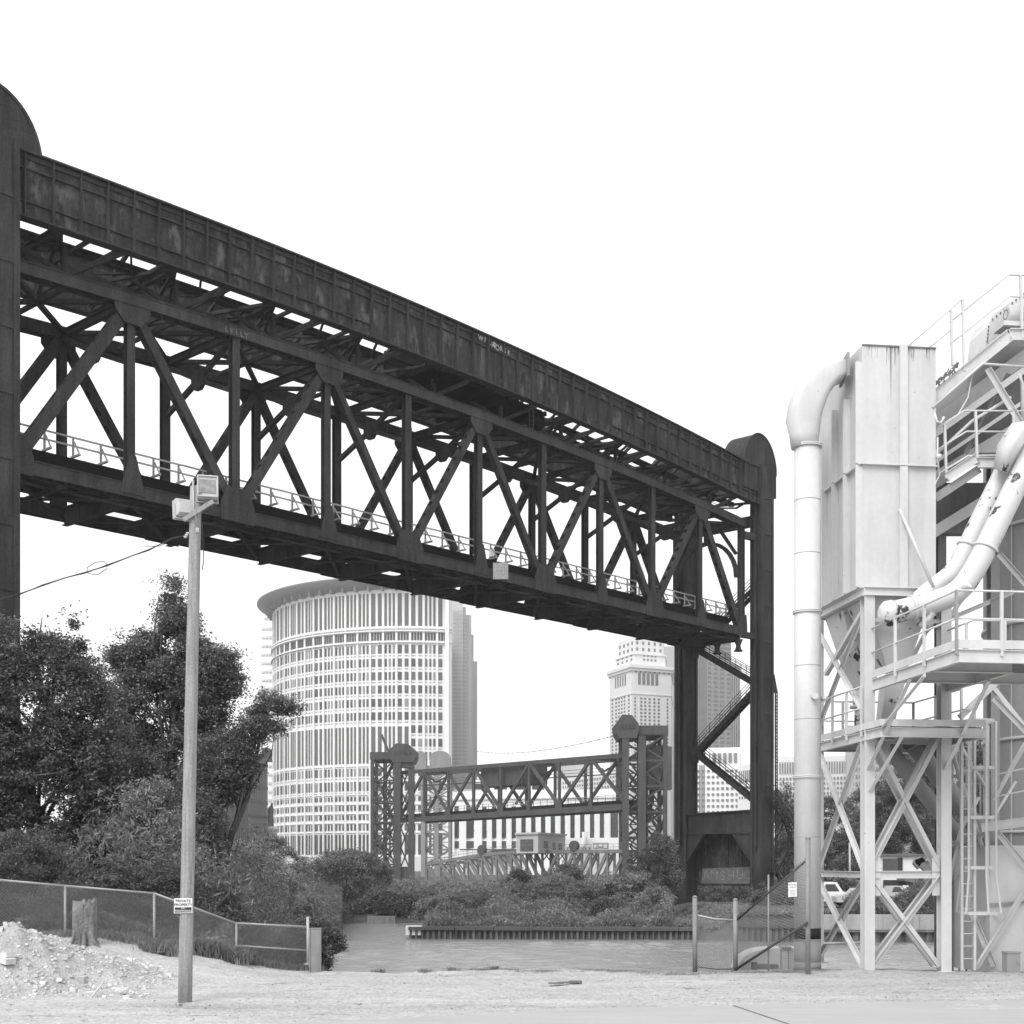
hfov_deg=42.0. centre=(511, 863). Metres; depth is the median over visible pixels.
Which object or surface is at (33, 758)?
maple tree
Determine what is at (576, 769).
office block
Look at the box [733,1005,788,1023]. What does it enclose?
pavement joint
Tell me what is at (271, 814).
bronze statue
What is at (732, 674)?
window
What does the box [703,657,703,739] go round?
window
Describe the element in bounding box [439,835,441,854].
window
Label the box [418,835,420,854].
window
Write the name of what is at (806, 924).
fence
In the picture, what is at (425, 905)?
bank shrub
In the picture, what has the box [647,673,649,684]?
window
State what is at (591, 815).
window
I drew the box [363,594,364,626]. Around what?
window
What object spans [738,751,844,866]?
columned block
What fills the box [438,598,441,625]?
window
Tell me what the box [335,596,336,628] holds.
window
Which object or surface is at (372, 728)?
window
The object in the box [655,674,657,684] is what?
window
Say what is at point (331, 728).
window
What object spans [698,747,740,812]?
pale office
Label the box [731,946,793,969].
fuel tank
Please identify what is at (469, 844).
window
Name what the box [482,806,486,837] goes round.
window
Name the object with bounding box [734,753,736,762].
window
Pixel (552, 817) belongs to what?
window
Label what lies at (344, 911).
distant tree
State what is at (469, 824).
window
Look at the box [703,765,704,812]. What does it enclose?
window
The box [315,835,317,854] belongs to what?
window
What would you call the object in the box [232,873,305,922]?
bush
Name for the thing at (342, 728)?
window
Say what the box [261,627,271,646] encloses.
windows
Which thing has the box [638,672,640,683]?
window
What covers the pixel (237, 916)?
shrub
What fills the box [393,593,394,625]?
window
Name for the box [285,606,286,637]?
window
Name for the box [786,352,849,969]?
downcomer pipe
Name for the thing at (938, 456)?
valve piping
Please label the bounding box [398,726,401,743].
window
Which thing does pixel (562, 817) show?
window
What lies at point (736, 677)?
window
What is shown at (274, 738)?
window
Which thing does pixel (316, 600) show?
window
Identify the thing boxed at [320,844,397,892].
distant tree
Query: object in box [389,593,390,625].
window
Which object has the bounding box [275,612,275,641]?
window
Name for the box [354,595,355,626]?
window
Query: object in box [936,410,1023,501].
landing
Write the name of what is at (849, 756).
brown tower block
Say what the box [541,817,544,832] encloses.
window
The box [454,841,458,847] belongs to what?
window
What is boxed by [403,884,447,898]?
distant tree
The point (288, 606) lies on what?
window
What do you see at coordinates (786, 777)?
windows
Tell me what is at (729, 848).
bridge tower
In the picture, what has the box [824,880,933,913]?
bush
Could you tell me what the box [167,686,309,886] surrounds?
leaning tree
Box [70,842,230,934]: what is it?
shrub
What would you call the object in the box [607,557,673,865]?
spire tower
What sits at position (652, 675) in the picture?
window
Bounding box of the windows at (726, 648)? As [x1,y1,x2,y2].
[708,643,730,746]
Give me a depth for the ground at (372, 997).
24.07 m
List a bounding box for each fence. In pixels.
[0,879,308,965]
[692,837,810,974]
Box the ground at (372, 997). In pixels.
[0,865,1023,1023]
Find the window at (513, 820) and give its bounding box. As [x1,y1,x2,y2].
[512,806,515,837]
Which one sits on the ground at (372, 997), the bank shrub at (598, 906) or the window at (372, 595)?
the bank shrub at (598, 906)
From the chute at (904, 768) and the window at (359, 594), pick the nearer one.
the chute at (904, 768)
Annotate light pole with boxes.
[172,474,218,1002]
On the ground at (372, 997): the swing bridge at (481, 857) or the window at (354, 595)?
the swing bridge at (481, 857)
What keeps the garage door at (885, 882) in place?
in the garage building at (896, 862)
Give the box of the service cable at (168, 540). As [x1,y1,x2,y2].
[0,535,188,599]
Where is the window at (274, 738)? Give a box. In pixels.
[274,738,274,769]
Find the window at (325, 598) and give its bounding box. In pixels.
[325,598,326,629]
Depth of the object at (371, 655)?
603.67 m
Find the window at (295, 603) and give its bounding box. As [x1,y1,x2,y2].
[295,603,295,634]
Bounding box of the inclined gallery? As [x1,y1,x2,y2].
[908,274,1023,956]
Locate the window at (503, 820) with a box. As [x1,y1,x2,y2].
[502,806,505,837]
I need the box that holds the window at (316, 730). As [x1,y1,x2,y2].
[315,729,317,764]
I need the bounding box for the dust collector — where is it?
[818,344,937,775]
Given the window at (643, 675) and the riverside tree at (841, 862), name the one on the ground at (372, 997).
the riverside tree at (841, 862)
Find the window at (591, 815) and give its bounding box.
[590,814,593,837]
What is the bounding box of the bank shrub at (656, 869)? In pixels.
[619,832,688,894]
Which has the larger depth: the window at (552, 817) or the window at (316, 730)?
the window at (316, 730)
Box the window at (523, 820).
[521,806,525,832]
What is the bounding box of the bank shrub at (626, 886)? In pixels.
[589,869,662,903]
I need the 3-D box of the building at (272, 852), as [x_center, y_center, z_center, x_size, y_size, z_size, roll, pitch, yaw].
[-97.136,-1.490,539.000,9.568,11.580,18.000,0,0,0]
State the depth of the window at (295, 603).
624.51 m
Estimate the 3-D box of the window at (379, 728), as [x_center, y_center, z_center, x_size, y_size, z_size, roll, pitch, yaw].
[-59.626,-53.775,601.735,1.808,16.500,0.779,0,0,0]
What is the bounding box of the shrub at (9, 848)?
[0,824,133,929]
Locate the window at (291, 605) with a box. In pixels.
[291,605,292,635]
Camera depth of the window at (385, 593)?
601.10 m
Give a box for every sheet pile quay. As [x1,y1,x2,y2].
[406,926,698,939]
[698,923,793,941]
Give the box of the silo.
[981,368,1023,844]
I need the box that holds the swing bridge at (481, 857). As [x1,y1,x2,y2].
[425,841,636,880]
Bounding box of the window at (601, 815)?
[600,814,603,837]
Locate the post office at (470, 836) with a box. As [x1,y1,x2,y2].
[447,780,618,874]
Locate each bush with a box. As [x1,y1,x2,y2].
[211,837,294,878]
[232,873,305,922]
[235,863,333,926]
[249,834,315,887]
[824,880,933,913]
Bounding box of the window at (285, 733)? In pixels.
[285,733,286,767]
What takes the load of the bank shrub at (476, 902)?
on the ground at (372, 997)
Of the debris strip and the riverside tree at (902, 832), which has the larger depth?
the riverside tree at (902, 832)
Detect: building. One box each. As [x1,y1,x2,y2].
[268,846,286,862]
[879,854,923,889]
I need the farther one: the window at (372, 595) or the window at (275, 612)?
the window at (275, 612)
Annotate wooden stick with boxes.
[90,984,101,997]
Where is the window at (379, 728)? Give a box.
[378,726,381,751]
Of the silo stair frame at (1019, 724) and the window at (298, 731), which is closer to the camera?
the silo stair frame at (1019, 724)
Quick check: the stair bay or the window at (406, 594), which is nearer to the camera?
the stair bay
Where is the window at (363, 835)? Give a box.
[363,835,364,852]
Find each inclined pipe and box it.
[877,446,1023,632]
[912,421,1023,595]
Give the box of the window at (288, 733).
[288,733,288,767]
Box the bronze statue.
[268,803,273,826]
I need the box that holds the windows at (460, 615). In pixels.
[455,610,465,790]
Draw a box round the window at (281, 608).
[280,608,281,639]
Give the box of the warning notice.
[788,882,796,896]
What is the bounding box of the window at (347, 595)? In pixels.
[347,595,348,627]
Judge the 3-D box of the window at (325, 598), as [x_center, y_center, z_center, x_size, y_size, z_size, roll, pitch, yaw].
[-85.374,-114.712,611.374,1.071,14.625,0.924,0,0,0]
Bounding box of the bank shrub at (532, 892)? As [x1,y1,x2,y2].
[500,876,567,899]
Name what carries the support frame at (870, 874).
on the ground at (372, 997)
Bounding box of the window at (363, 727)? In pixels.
[363,727,364,762]
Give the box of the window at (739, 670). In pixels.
[739,670,739,746]
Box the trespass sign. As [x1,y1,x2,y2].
[174,898,191,912]
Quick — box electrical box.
[1001,951,1020,972]
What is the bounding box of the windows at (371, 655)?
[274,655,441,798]
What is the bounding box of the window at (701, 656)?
[701,656,702,741]
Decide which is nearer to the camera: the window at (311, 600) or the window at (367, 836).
the window at (367, 836)
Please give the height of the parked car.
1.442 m
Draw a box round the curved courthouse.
[257,575,455,870]
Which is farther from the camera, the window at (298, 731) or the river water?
the window at (298, 731)
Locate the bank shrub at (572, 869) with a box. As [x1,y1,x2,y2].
[548,859,587,881]
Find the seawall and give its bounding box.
[824,914,933,942]
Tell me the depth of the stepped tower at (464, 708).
739.82 m
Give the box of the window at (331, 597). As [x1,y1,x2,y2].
[331,597,332,628]
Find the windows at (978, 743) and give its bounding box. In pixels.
[853,743,981,850]
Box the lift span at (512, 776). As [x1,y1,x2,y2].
[401,753,653,822]
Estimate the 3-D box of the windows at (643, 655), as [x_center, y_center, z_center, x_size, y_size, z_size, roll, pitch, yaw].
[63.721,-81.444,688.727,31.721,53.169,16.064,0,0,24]
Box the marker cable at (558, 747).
[478,736,612,753]
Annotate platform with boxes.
[821,673,1023,791]
[866,589,1023,770]
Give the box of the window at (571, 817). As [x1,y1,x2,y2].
[569,815,574,837]
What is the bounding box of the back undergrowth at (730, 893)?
[320,871,825,911]
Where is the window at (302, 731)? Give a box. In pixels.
[302,731,303,765]
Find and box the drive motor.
[967,293,1023,361]
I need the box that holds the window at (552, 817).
[551,816,554,832]
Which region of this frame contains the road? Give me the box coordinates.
[295,1000,1023,1023]
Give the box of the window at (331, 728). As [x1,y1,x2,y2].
[331,728,332,763]
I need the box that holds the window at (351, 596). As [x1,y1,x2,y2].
[350,595,352,626]
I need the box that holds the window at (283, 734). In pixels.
[283,734,283,767]
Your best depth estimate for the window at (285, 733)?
631.80 m
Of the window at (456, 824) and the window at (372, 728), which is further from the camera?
the window at (372, 728)
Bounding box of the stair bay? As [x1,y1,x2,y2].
[268,826,277,835]
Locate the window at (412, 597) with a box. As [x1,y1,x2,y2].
[411,595,414,625]
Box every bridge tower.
[0,83,41,857]
[652,433,793,905]
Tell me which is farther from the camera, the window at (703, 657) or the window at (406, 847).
the window at (703, 657)
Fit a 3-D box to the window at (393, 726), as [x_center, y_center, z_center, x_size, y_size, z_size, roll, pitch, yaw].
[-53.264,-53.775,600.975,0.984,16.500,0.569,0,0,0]
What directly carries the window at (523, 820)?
in the post office at (470, 836)
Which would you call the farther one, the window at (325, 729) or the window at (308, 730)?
the window at (308, 730)
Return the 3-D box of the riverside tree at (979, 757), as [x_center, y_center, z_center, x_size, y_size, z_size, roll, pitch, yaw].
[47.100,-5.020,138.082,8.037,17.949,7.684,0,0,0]
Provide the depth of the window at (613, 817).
385.88 m
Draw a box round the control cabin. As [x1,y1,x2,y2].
[515,832,566,853]
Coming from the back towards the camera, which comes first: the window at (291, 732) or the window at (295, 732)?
the window at (291, 732)
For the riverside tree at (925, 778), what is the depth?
158.48 m
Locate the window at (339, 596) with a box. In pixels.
[339,596,340,627]
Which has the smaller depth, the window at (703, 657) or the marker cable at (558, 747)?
the marker cable at (558, 747)
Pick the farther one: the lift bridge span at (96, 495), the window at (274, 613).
the window at (274, 613)
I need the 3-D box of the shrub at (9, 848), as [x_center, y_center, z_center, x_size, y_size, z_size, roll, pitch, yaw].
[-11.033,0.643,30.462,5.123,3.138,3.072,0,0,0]
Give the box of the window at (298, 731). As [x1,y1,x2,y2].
[298,731,299,766]
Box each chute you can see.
[875,727,972,849]
[902,744,1001,845]
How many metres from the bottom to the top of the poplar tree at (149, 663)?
12.269 m
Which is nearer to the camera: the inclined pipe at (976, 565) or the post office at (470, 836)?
the inclined pipe at (976, 565)
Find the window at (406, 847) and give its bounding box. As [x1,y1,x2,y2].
[405,835,407,854]
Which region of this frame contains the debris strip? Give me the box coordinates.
[548,980,581,983]
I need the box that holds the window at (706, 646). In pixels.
[706,646,706,736]
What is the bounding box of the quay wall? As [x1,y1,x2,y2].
[367,916,395,923]
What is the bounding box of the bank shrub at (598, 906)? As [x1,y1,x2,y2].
[586,895,624,916]
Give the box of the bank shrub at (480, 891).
[441,883,500,903]
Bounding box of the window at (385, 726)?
[385,726,386,751]
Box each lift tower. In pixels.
[370,734,418,878]
[414,751,451,876]
[612,714,671,873]
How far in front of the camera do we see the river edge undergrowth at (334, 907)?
34.53 m
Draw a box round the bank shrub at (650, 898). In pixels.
[625,886,677,915]
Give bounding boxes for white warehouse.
[563,832,629,873]
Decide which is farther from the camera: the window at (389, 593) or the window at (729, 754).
the window at (389, 593)
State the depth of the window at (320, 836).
612.73 m
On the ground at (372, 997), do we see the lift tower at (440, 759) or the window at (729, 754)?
the lift tower at (440, 759)
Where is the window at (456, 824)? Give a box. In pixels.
[454,807,458,837]
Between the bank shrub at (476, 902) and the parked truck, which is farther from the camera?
the parked truck
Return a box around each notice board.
[489,549,493,555]
[493,563,507,578]
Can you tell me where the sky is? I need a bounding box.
[0,0,1023,835]
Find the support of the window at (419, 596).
in the curved courthouse
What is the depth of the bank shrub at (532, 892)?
104.69 m
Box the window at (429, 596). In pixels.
[429,596,430,625]
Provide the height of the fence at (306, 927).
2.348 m
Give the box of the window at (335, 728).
[335,728,336,763]
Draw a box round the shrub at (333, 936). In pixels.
[262,915,349,970]
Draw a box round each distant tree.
[283,856,344,888]
[297,886,353,915]
[306,846,389,913]
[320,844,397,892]
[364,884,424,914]
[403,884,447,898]
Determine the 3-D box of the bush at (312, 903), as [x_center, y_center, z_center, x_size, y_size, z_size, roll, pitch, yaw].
[-9.796,1.855,54.131,5.589,3.764,3.543,0,0,0]
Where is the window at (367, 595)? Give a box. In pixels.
[366,594,368,626]
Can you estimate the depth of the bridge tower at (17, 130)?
63.01 m
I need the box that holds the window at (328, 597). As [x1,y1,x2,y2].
[328,597,329,628]
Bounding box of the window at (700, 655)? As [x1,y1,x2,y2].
[700,655,700,741]
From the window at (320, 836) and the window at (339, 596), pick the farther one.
the window at (320, 836)
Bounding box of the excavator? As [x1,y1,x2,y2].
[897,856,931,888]
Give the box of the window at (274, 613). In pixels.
[274,613,275,642]
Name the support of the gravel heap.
on the ground at (372, 997)
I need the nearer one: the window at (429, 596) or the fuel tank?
the fuel tank
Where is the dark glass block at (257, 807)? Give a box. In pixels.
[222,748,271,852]
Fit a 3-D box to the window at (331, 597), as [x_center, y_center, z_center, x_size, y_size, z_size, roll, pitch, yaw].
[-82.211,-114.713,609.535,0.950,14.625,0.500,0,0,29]
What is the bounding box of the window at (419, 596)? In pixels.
[418,594,421,625]
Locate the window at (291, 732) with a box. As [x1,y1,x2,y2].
[291,732,292,766]
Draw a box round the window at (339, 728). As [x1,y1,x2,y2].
[339,728,340,763]
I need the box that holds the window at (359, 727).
[359,727,360,763]
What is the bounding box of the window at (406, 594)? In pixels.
[405,593,408,625]
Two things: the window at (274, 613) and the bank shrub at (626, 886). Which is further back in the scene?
the window at (274, 613)
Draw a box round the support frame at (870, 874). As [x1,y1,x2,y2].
[821,586,954,971]
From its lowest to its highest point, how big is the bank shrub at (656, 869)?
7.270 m
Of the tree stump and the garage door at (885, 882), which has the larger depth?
the garage door at (885, 882)
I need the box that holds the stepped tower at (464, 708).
[452,601,476,790]
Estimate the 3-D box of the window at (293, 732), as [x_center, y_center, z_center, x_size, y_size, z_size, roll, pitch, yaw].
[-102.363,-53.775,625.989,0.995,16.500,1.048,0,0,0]
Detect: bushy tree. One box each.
[43,732,234,902]
[85,770,224,896]
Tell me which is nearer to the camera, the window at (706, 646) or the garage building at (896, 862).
the garage building at (896, 862)
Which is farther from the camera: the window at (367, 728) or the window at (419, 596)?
the window at (367, 728)
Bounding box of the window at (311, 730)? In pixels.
[311,730,311,765]
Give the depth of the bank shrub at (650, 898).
100.35 m
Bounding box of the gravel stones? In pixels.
[6,937,1023,1020]
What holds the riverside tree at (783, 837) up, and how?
on the ground at (372, 997)
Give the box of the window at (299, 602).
[298,602,299,633]
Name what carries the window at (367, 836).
in the curved courthouse
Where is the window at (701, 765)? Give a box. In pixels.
[701,765,701,812]
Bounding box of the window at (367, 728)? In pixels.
[366,727,368,762]
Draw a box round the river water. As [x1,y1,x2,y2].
[325,923,971,971]
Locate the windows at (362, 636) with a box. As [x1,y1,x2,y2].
[274,632,444,854]
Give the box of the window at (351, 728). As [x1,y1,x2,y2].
[350,727,352,763]
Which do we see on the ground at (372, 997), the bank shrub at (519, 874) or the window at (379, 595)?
the bank shrub at (519, 874)
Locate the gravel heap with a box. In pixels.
[0,922,177,999]
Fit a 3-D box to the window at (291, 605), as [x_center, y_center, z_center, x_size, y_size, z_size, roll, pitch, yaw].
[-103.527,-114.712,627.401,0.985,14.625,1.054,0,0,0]
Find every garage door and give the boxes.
[883,859,901,870]
[883,880,902,887]
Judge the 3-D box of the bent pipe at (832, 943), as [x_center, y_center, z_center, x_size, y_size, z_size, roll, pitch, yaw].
[7.568,1.731,30.299,0.974,0.234,0.199,0,0,33]
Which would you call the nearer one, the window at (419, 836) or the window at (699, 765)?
the window at (699, 765)
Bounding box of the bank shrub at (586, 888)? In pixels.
[545,876,615,906]
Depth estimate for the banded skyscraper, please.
633.08 m
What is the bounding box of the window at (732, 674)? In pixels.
[732,674,733,746]
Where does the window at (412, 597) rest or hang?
in the curved courthouse
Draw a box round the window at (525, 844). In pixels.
[520,839,532,850]
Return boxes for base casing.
[954,845,1023,971]
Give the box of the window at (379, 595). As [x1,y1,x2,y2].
[378,593,381,625]
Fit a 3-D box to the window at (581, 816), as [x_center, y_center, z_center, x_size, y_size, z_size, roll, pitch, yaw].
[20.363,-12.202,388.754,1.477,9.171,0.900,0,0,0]
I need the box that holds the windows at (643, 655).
[612,655,668,752]
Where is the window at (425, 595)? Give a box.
[425,595,426,625]
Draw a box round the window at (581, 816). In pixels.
[580,815,583,837]
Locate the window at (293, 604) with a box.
[293,604,294,634]
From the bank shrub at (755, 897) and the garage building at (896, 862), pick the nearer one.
the bank shrub at (755, 897)
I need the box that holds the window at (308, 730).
[308,730,309,765]
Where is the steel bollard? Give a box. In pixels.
[309,928,321,972]
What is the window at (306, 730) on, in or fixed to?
in the curved courthouse
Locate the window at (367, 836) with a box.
[366,835,368,851]
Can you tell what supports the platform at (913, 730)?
attached to the support frame at (870, 874)
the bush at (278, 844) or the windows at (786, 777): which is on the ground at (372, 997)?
the bush at (278, 844)
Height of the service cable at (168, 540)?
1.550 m
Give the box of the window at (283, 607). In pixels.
[283,607,283,637]
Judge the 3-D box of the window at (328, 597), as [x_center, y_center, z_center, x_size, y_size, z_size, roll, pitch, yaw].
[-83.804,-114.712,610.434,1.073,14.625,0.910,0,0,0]
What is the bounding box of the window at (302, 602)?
[302,602,303,632]
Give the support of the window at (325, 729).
in the curved courthouse
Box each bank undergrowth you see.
[0,875,274,967]
[297,874,430,917]
[425,873,830,930]
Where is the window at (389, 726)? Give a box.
[389,726,390,749]
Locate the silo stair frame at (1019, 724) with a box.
[911,552,1023,970]
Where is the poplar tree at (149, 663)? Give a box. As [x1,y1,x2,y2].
[89,569,254,816]
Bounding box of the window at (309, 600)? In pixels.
[308,600,309,631]
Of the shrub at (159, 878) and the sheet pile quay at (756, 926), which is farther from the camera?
the sheet pile quay at (756, 926)
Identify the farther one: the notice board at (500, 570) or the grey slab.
the grey slab
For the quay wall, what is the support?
in the river water
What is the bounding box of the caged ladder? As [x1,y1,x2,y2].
[955,709,1001,969]
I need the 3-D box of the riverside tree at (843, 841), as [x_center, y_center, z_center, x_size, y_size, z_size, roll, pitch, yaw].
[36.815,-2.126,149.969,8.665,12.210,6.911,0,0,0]
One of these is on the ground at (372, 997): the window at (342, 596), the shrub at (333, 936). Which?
the shrub at (333, 936)
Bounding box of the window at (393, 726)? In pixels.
[393,726,394,745]
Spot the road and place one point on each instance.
(929, 1012)
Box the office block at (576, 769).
[557,764,615,789]
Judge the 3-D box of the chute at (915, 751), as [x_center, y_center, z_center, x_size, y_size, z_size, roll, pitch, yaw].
[10.222,-1.549,30.829,2.908,2.873,0.480,0,0,-25]
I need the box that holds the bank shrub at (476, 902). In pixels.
[466,894,500,916]
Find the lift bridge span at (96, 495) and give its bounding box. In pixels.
[20,259,754,654]
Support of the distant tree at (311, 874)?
on the ground at (372, 997)
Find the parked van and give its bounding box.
[792,882,844,905]
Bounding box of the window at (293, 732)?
[293,732,294,766]
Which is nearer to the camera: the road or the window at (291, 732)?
the road
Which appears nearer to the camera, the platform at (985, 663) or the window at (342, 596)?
the platform at (985, 663)
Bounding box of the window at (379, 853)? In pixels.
[378,835,381,854]
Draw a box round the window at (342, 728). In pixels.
[342,728,343,763]
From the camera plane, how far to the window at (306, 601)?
618.44 m
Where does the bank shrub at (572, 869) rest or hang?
on the ground at (372, 997)
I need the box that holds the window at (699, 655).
[699,655,699,734]
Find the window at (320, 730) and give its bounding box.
[319,729,321,764]
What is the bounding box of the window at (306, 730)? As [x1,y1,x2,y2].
[306,730,307,765]
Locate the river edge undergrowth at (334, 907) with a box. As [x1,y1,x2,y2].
[3,768,342,968]
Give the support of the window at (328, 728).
in the curved courthouse
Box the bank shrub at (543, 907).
[528,902,573,921]
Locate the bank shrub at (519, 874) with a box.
[497,865,533,890]
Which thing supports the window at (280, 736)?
in the curved courthouse
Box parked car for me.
[831,888,889,901]
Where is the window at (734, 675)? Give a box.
[734,675,735,746]
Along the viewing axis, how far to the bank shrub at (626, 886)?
102.36 m
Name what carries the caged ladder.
on the ground at (372, 997)
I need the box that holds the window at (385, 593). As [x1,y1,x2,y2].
[385,593,386,625]
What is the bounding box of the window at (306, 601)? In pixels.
[306,601,307,632]
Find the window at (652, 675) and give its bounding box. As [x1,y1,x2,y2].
[651,673,653,684]
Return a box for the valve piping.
[933,413,944,484]
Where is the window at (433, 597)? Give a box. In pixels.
[433,597,434,625]
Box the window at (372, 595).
[371,594,374,625]
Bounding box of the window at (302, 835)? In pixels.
[302,835,303,854]
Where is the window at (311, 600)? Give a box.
[311,600,311,631]
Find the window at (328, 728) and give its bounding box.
[328,728,329,764]
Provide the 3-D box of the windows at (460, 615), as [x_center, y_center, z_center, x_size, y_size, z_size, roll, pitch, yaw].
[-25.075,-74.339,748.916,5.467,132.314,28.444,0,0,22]
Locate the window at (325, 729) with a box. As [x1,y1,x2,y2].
[325,729,326,764]
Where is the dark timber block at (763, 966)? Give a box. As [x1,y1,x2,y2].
[751,962,778,969]
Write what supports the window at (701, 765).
in the pale office
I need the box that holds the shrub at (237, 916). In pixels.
[194,865,303,959]
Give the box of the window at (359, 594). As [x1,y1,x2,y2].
[359,594,360,626]
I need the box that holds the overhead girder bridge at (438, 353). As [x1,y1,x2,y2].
[20,147,759,521]
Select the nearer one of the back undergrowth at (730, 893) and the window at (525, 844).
the back undergrowth at (730, 893)
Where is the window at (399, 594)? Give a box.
[398,593,401,625]
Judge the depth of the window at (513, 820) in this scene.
393.97 m
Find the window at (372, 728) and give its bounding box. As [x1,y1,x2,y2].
[371,727,374,751]
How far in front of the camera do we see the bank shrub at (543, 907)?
98.93 m
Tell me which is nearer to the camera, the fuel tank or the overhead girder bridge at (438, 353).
the fuel tank
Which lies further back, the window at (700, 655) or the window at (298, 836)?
the window at (700, 655)
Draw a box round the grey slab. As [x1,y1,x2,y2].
[665,646,673,854]
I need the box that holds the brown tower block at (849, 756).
[845,725,982,862]
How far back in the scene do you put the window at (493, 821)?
395.71 m
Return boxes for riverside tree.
[774,780,793,881]
[824,792,875,870]
[824,839,881,891]
[824,869,859,903]
[833,771,933,863]
[892,753,963,864]
[928,740,982,845]
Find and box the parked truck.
[884,886,904,896]
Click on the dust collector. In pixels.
(877, 436)
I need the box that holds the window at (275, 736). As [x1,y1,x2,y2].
[275,736,275,769]
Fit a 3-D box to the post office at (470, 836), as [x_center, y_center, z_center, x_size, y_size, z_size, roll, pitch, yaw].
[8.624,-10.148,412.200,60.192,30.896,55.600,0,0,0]
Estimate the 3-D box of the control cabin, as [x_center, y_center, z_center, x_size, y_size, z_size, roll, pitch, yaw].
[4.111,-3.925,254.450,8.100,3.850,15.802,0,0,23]
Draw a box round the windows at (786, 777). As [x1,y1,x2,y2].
[779,777,844,788]
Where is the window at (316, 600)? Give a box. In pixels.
[315,599,317,630]
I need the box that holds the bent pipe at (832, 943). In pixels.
[823,941,859,944]
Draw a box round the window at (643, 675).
[642,673,644,684]
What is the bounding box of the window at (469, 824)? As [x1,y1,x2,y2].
[466,806,473,837]
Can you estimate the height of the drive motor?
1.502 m
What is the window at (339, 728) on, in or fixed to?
in the curved courthouse
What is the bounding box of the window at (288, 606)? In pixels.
[288,606,288,636]
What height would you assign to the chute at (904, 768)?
3.086 m
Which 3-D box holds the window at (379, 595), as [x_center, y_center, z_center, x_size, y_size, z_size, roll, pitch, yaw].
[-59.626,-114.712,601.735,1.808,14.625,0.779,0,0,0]
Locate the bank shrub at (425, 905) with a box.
[404,891,470,920]
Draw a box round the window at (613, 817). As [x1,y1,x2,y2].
[609,813,617,837]
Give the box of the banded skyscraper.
[698,643,739,747]
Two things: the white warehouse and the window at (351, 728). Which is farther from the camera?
the window at (351, 728)
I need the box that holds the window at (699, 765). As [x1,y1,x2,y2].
[699,765,699,812]
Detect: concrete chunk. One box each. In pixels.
[0,952,15,957]
[0,956,15,964]
[3,922,7,929]
[77,989,82,995]
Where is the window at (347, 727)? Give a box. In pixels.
[347,727,348,763]
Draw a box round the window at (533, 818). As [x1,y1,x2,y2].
[531,817,534,831]
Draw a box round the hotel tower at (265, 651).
[260,613,271,807]
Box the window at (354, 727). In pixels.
[354,727,355,763]
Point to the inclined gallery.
(981, 380)
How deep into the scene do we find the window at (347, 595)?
605.67 m
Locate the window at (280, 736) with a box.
[280,736,281,768]
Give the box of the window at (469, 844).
[466,841,473,847]
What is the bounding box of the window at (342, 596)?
[342,596,343,627]
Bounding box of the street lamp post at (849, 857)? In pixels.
[849,842,850,879]
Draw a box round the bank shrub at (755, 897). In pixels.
[739,880,793,905]
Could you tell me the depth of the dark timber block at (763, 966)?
29.25 m
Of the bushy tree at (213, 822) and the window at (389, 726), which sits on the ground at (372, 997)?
the bushy tree at (213, 822)
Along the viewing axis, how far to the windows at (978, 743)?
387.39 m
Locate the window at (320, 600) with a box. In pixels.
[319,598,321,629]
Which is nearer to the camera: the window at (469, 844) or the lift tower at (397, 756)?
the lift tower at (397, 756)
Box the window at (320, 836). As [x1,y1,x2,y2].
[319,835,321,854]
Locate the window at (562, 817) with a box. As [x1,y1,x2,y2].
[561,816,564,833]
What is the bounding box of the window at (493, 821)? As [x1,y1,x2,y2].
[492,806,495,837]
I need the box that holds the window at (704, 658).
[704,658,704,735]
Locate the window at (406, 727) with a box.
[405,726,408,743]
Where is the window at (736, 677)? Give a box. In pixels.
[736,677,737,746]
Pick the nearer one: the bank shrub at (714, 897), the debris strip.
the debris strip
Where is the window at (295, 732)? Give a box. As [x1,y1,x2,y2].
[295,732,295,766]
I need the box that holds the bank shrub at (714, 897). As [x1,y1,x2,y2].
[686,892,748,906]
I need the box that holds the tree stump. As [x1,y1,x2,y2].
[68,897,100,947]
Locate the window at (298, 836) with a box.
[298,836,299,853]
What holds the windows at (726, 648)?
in the banded skyscraper
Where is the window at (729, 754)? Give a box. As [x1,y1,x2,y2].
[728,753,731,762]
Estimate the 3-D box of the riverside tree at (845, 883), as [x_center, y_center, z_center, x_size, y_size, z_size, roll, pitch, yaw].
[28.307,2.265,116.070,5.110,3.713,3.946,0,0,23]
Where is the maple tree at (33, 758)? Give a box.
[0,600,150,890]
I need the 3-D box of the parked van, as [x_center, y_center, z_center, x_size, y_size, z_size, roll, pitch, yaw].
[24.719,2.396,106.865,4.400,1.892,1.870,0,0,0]
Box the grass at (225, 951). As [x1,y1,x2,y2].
[38,929,800,975]

